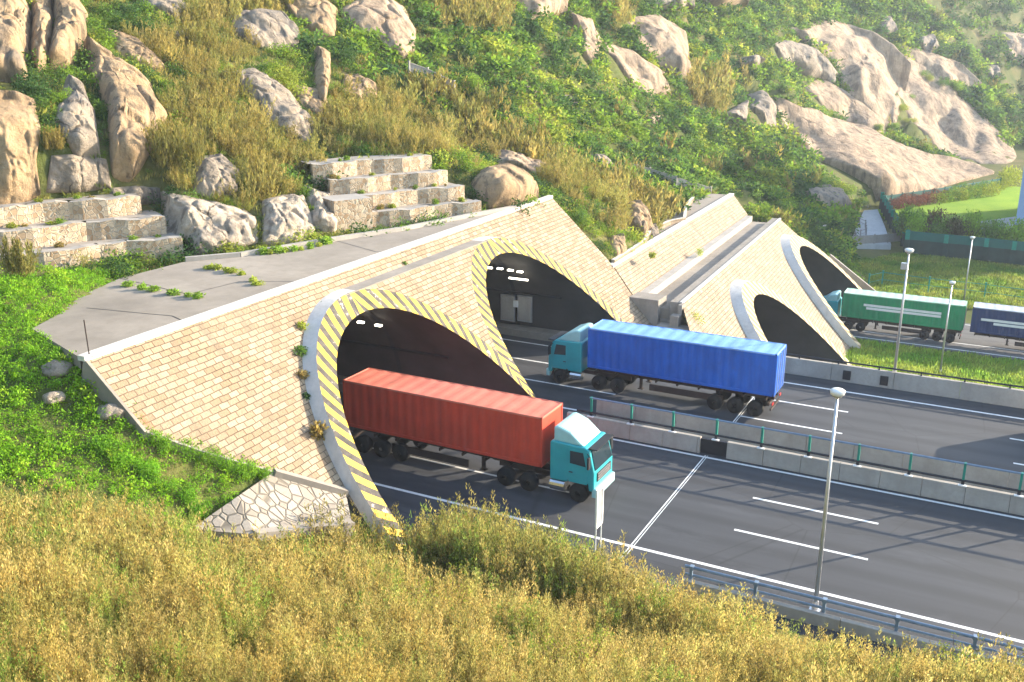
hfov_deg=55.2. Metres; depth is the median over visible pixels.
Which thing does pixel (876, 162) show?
boulder
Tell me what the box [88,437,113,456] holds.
shrub
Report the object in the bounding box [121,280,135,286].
weed tuft
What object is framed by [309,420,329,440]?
weed tuft
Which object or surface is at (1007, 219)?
path
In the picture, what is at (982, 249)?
fence
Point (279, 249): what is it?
weed tuft
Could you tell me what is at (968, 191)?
clipped shrub
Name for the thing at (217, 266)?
weed tuft
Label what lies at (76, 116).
boulder
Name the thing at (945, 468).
concrete barrier
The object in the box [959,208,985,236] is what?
park tree
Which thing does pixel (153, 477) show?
shrub
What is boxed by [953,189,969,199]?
clipped shrub
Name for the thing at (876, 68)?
boulder
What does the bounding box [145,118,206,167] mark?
shrub
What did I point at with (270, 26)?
boulder
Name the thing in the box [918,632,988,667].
shrub
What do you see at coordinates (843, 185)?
shrub
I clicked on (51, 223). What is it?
weed tuft
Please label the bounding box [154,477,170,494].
shrub
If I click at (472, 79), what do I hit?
shrub
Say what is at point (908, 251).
street lamp
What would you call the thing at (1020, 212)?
tower building
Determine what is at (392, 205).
weed tuft
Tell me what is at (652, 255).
shrub
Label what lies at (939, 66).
boulder
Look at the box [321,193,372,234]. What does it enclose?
stone buttress
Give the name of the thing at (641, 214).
boulder
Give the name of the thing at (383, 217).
terrace wall
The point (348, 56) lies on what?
shrub
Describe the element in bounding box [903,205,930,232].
park tree
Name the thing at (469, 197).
shrub
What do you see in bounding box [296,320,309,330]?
weed tuft
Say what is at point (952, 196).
clipped shrub
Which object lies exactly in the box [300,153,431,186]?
terrace wall
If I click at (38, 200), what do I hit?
weed tuft
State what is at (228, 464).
shrub
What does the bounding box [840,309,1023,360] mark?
road
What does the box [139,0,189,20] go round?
boulder
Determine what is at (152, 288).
weed tuft
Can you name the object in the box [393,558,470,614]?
shrub
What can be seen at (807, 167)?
shrub
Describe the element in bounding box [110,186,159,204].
boulder
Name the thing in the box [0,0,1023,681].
ground
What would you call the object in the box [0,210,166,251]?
terrace wall
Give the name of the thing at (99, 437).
shrub
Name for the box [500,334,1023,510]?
road
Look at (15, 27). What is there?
boulder
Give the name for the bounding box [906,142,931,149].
cliff shrub
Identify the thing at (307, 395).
weed tuft
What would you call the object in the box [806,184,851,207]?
boulder
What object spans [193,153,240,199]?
boulder
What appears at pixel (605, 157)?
boulder
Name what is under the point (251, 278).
weed tuft
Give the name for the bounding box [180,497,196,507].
shrub
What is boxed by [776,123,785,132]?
shrub
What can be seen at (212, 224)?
boulder
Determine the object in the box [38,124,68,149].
shrub
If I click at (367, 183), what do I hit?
terrace wall
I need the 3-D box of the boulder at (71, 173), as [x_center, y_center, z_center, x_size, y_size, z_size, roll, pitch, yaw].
[-26.241,-10.075,59.143,3.945,2.451,1.784,-13,21,-36]
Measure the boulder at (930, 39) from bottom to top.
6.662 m
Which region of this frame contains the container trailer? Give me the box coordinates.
[970,302,1023,346]
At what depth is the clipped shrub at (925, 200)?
189.10 m
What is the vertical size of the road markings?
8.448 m
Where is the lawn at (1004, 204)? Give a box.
[878,186,1023,241]
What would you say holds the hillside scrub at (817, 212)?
on the ground at (242, 486)
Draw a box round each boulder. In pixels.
[0,0,30,83]
[0,90,40,203]
[30,0,53,74]
[46,154,111,192]
[47,0,87,68]
[54,74,100,157]
[84,36,166,181]
[105,28,164,70]
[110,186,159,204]
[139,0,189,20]
[160,191,257,255]
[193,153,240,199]
[226,68,315,142]
[230,8,299,50]
[262,194,314,245]
[284,0,337,38]
[295,85,329,116]
[303,185,337,232]
[314,46,330,101]
[338,0,415,58]
[342,74,377,99]
[471,163,538,209]
[495,149,546,173]
[516,0,568,19]
[569,11,600,62]
[591,153,612,164]
[601,42,671,95]
[609,233,626,255]
[627,14,691,76]
[627,200,652,237]
[649,114,661,123]
[649,223,658,236]
[656,0,694,9]
[703,0,748,7]
[726,100,748,122]
[739,55,764,68]
[744,90,776,127]
[773,97,993,200]
[774,40,838,82]
[790,19,911,130]
[805,79,887,132]
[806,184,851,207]
[880,16,897,33]
[899,45,981,87]
[902,54,1016,163]
[917,34,939,52]
[986,65,1000,77]
[999,31,1023,65]
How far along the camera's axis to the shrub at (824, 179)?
170.11 m
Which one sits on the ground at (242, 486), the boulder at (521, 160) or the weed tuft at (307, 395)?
the boulder at (521, 160)
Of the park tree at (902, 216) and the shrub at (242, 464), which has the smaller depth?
the shrub at (242, 464)
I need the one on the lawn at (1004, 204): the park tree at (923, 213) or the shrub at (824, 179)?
the park tree at (923, 213)
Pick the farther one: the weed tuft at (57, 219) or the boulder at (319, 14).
the boulder at (319, 14)
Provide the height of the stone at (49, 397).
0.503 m
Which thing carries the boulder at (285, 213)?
on the ground at (242, 486)
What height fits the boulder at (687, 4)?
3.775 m
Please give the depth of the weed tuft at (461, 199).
72.10 m
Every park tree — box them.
[891,203,917,237]
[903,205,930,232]
[917,208,931,226]
[920,203,947,232]
[928,215,953,234]
[943,212,974,235]
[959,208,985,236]
[977,217,1011,238]
[995,216,1023,241]
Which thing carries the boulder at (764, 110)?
on the ground at (242, 486)
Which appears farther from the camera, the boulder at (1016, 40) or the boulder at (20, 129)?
the boulder at (1016, 40)
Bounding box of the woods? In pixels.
[940,0,1023,88]
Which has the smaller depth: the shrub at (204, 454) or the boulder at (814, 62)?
the shrub at (204, 454)
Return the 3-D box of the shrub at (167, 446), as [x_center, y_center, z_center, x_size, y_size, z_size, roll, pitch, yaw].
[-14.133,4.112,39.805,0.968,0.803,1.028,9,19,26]
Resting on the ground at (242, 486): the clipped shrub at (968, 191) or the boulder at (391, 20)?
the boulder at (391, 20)
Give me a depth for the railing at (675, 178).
118.11 m
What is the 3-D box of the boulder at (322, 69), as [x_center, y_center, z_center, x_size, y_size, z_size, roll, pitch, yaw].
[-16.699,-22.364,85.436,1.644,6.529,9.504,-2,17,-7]
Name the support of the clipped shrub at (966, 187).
on the lawn at (1004, 204)
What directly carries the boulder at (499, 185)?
on the ground at (242, 486)
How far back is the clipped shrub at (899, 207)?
183.34 m
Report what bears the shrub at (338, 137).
on the ground at (242, 486)
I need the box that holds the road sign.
[594,485,603,555]
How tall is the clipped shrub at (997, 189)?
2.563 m
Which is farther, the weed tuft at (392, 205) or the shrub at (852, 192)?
the shrub at (852, 192)
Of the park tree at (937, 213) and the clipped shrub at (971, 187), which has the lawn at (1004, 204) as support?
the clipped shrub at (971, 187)
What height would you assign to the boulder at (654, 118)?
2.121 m
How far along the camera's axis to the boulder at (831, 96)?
240.25 m
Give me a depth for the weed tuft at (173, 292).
49.43 m
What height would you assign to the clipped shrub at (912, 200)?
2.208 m
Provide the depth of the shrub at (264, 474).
42.09 m
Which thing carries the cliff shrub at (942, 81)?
on the boulder at (949, 119)
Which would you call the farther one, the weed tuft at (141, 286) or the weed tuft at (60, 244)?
the weed tuft at (60, 244)
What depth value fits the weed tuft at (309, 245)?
60.38 m
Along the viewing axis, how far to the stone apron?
41.40 m
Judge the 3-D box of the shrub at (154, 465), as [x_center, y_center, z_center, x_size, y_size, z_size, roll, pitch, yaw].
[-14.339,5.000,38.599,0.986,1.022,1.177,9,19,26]
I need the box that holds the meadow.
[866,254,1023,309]
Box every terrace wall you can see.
[0,193,141,227]
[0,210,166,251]
[0,232,183,269]
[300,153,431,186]
[326,167,447,194]
[330,182,464,209]
[372,198,480,229]
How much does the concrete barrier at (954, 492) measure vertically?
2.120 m
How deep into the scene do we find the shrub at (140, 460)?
38.44 m
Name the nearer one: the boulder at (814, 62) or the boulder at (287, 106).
the boulder at (287, 106)
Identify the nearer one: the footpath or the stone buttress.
the stone buttress
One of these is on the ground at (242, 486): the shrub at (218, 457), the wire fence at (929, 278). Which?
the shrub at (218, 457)
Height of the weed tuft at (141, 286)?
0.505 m
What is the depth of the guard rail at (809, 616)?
38.09 m
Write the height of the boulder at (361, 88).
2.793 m
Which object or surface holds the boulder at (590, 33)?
on the ground at (242, 486)
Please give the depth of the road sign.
42.84 m
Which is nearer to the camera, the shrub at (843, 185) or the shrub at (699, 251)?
the shrub at (699, 251)
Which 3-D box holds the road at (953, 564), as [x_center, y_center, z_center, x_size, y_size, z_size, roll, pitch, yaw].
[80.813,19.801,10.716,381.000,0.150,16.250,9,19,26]
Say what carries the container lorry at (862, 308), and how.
on the road at (968, 337)
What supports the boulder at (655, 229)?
on the ground at (242, 486)
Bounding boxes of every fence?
[868,270,1023,297]
[879,192,909,247]
[886,177,1001,201]
[903,231,1023,264]
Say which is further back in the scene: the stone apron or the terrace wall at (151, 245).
the terrace wall at (151, 245)
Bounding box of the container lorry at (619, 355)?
[546,319,786,416]
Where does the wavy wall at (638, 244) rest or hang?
on the ground at (242, 486)
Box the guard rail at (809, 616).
[681,564,1023,670]
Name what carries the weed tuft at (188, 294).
on the tunnel portal at (221, 363)
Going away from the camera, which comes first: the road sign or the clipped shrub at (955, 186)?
the road sign
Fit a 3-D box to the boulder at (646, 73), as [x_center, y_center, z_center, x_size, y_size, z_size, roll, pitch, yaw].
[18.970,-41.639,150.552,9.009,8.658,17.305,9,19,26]
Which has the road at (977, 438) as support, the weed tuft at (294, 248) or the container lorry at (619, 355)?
the container lorry at (619, 355)
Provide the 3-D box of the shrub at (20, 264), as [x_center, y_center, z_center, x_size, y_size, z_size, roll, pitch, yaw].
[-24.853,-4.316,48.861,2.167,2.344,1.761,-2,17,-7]
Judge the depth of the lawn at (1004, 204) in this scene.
187.52 m
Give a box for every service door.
[501,294,514,321]
[517,294,531,322]
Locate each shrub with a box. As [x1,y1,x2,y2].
[0,233,41,276]
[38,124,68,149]
[45,87,71,104]
[81,431,115,452]
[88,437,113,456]
[100,436,132,463]
[107,447,137,470]
[120,455,144,476]
[133,457,162,479]
[139,468,162,488]
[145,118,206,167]
[145,427,165,446]
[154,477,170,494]
[156,433,175,453]
[165,474,182,498]
[172,439,190,453]
[175,483,200,505]
[178,437,196,455]
[178,444,201,461]
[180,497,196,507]
[187,495,213,517]
[191,444,213,463]
[208,450,224,470]
[218,195,232,205]
[220,451,237,472]
[232,458,250,471]
[233,458,259,483]
[238,156,278,202]
[249,467,270,480]
[255,464,273,480]
[282,143,324,169]
[327,133,356,155]
[333,46,359,66]
[393,558,470,614]
[451,72,487,93]
[465,191,475,199]
[568,204,589,226]
[648,251,655,258]
[684,309,704,323]
[695,247,703,256]
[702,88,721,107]
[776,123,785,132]
[797,165,823,176]
[815,172,841,186]
[826,179,854,193]
[838,181,858,195]
[850,198,865,207]
[874,123,883,130]
[887,122,899,128]
[891,200,901,208]
[897,196,910,206]
[899,103,909,110]
[902,135,914,143]
[903,117,918,122]
[904,198,916,206]
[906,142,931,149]
[906,198,922,206]
[918,194,931,204]
[918,632,988,667]
[924,73,934,80]
[924,195,936,203]
[929,193,947,203]
[936,77,950,85]
[937,192,953,202]
[946,188,960,199]
[947,185,961,198]
[948,190,966,200]
[950,81,963,90]
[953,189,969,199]
[957,190,973,197]
[959,186,975,195]
[968,185,981,197]
[975,183,987,193]
[975,187,991,196]
[979,180,992,191]
[981,186,1000,196]
[987,182,1002,192]
[988,181,1006,189]
[995,164,1021,187]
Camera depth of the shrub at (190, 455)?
40.33 m
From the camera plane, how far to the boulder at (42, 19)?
67.09 m
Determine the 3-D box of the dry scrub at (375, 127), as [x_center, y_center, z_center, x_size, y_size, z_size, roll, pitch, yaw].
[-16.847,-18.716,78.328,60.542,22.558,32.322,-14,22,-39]
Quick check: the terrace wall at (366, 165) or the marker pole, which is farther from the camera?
the terrace wall at (366, 165)
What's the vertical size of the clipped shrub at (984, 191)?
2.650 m
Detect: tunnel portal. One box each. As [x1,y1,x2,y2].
[32,195,651,557]
[611,193,875,364]
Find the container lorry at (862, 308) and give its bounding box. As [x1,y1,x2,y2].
[823,288,967,342]
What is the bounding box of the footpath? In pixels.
[853,209,890,249]
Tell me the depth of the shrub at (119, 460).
38.15 m
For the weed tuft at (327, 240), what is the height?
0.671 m
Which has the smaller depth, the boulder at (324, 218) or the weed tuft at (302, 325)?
the weed tuft at (302, 325)
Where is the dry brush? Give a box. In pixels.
[0,469,1023,681]
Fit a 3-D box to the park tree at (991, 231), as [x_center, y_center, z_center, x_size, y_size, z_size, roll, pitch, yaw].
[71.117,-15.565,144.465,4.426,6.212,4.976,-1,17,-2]
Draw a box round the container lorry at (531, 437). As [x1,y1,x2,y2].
[342,368,614,501]
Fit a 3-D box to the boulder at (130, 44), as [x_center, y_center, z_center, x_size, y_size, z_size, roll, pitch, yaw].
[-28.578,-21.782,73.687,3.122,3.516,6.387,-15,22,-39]
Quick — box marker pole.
[83,320,92,357]
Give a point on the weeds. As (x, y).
(14, 288)
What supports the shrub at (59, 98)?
on the ground at (242, 486)
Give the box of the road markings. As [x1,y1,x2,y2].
[372,324,1023,642]
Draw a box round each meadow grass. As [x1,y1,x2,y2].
[845,336,1023,394]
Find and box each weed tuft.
[6,222,19,229]
[34,198,42,202]
[44,220,56,224]
[53,216,66,222]
[53,241,67,247]
[113,191,124,195]
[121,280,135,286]
[127,234,137,239]
[136,281,147,289]
[145,285,160,291]
[166,287,182,295]
[183,291,192,297]
[192,291,205,298]
[202,262,215,269]
[211,263,221,270]
[223,266,240,273]
[236,270,245,274]
[248,275,257,281]
[251,280,263,285]
[257,246,268,254]
[270,245,285,253]
[288,245,298,251]
[293,345,307,356]
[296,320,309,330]
[296,369,309,379]
[302,392,310,400]
[306,241,314,248]
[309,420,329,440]
[314,241,322,246]
[317,235,334,244]
[329,174,336,178]
[386,203,396,208]
[431,198,439,204]
[458,197,466,201]
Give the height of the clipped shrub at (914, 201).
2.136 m
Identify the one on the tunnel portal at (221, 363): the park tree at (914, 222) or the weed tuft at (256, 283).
the weed tuft at (256, 283)
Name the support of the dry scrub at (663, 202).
on the ground at (242, 486)
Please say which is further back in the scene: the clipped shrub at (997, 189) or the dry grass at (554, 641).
the clipped shrub at (997, 189)
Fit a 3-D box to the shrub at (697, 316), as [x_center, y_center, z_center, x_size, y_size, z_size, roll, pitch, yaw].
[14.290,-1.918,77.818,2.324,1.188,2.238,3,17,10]
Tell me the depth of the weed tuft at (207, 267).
54.93 m
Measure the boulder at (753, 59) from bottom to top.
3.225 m
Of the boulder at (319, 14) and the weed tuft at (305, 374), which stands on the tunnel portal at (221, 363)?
the weed tuft at (305, 374)
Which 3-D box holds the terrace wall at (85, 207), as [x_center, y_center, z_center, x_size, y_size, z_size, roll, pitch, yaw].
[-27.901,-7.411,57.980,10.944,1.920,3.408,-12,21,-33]
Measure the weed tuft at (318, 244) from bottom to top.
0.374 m
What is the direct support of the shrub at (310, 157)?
on the ground at (242, 486)
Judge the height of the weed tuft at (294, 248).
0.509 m
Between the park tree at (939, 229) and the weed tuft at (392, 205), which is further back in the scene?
the park tree at (939, 229)
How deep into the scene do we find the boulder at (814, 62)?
234.51 m
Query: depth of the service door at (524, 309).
75.67 m
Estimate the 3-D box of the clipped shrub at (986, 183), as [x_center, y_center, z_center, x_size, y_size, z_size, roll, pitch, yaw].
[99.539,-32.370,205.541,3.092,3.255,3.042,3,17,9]
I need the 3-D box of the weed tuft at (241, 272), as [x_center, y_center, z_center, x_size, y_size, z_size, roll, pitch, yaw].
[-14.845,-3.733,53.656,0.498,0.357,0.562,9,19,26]
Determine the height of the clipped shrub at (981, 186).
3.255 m
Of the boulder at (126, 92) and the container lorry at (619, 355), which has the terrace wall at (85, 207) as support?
the boulder at (126, 92)
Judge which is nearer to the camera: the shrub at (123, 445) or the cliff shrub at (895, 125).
the shrub at (123, 445)
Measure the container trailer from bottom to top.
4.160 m
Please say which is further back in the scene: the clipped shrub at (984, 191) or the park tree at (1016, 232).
the clipped shrub at (984, 191)
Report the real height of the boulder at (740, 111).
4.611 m
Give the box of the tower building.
[1014,170,1023,227]
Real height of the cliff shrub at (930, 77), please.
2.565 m
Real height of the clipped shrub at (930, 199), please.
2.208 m
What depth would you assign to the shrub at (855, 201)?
165.70 m
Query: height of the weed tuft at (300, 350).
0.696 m
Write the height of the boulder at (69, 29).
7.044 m
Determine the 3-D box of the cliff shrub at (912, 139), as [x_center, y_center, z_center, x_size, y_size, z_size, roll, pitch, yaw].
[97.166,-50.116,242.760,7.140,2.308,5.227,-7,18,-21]
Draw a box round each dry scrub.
[49,0,638,268]
[195,0,1021,239]
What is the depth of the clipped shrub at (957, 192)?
193.18 m
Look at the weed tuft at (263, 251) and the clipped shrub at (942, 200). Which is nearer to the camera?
the weed tuft at (263, 251)
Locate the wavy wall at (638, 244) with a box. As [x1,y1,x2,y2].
[611,197,694,262]
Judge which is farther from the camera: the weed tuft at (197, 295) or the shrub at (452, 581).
the weed tuft at (197, 295)
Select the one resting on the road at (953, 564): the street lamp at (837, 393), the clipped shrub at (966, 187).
the street lamp at (837, 393)
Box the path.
[959,216,1015,239]
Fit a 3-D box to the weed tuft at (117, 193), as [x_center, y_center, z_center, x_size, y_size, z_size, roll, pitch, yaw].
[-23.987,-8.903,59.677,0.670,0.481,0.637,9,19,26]
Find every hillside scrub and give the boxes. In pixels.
[0,0,652,278]
[185,0,1023,281]
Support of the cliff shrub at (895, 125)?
on the boulder at (876, 68)
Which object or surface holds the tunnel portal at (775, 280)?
on the ground at (242, 486)
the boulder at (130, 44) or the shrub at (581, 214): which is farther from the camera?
the shrub at (581, 214)
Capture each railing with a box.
[408,61,455,91]
[624,160,711,193]
[847,233,900,243]
[854,202,867,235]
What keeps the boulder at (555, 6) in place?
on the ground at (242, 486)
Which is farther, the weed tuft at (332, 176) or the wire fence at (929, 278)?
the wire fence at (929, 278)
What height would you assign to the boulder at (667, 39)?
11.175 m
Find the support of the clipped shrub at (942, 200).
on the lawn at (1004, 204)
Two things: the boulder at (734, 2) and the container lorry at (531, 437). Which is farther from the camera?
the boulder at (734, 2)
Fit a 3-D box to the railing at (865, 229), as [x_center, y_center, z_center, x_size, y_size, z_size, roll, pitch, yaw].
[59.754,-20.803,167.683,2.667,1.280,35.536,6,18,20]
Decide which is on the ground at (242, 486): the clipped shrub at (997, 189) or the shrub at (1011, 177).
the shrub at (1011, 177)
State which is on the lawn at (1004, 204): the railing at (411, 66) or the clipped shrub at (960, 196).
the clipped shrub at (960, 196)
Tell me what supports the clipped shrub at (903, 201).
on the lawn at (1004, 204)
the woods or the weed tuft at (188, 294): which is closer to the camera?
the weed tuft at (188, 294)
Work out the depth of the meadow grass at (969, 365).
95.73 m
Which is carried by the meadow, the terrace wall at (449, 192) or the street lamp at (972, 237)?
the street lamp at (972, 237)
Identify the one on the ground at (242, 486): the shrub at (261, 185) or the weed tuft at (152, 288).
the shrub at (261, 185)
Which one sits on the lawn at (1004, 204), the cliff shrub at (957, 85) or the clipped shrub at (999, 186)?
the clipped shrub at (999, 186)
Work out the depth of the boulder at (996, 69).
306.78 m
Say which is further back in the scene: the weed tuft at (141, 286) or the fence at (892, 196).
the fence at (892, 196)
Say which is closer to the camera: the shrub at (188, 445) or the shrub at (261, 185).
the shrub at (188, 445)
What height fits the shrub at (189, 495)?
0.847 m
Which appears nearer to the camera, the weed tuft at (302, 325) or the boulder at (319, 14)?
the weed tuft at (302, 325)
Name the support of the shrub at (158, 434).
on the ground at (242, 486)
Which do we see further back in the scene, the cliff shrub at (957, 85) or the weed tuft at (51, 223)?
the cliff shrub at (957, 85)
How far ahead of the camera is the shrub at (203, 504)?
39.53 m
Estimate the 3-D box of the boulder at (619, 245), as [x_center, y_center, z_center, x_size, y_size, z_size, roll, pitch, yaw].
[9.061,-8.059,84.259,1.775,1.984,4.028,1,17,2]
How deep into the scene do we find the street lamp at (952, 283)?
92.10 m
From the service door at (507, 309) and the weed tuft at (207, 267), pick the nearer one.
the weed tuft at (207, 267)
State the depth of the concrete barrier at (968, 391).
64.06 m
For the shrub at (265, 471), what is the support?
on the ground at (242, 486)
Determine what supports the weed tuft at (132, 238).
on the terrace wall at (151, 245)
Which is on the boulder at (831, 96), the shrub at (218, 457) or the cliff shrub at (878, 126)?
the cliff shrub at (878, 126)
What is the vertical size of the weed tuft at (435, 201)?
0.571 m
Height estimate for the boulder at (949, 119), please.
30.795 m
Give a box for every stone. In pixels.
[41,360,72,377]
[42,391,65,403]
[96,403,124,419]
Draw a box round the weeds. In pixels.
[0,257,276,544]
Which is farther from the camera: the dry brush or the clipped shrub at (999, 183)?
the clipped shrub at (999, 183)
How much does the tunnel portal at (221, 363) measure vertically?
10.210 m
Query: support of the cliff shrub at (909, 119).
on the ground at (242, 486)
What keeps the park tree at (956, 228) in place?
on the ground at (242, 486)
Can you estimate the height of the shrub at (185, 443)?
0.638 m
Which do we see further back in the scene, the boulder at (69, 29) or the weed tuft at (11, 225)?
the boulder at (69, 29)
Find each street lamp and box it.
[809,387,845,611]
[893,248,913,371]
[939,281,955,372]
[963,236,974,299]
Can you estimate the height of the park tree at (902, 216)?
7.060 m
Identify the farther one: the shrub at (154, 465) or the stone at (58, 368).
the stone at (58, 368)
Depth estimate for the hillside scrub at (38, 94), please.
72.72 m
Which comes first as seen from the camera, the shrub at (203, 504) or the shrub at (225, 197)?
the shrub at (203, 504)
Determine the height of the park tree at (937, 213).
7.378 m
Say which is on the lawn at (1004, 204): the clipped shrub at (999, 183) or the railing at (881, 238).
the clipped shrub at (999, 183)
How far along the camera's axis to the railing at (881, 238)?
150.75 m
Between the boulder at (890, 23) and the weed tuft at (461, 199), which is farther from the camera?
the boulder at (890, 23)
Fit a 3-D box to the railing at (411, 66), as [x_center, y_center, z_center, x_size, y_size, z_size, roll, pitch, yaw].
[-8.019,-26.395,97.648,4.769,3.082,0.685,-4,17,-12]
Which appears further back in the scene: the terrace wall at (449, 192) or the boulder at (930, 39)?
the boulder at (930, 39)
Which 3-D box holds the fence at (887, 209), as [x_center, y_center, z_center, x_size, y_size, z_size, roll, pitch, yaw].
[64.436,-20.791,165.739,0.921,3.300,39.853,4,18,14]
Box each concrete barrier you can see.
[567,396,1023,515]
[596,400,1023,494]
[785,353,1023,408]
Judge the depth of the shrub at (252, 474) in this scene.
41.59 m
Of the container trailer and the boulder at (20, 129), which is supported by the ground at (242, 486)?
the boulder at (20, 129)
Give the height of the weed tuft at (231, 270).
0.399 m
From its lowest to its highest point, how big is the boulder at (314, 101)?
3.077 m
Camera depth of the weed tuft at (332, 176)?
68.84 m
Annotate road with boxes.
[339,391,1023,669]
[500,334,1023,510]
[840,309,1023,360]
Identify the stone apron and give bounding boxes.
[193,468,354,550]
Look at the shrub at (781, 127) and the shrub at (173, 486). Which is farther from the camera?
the shrub at (781, 127)
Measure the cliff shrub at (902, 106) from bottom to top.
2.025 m
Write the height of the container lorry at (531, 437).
4.160 m
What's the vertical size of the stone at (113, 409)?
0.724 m

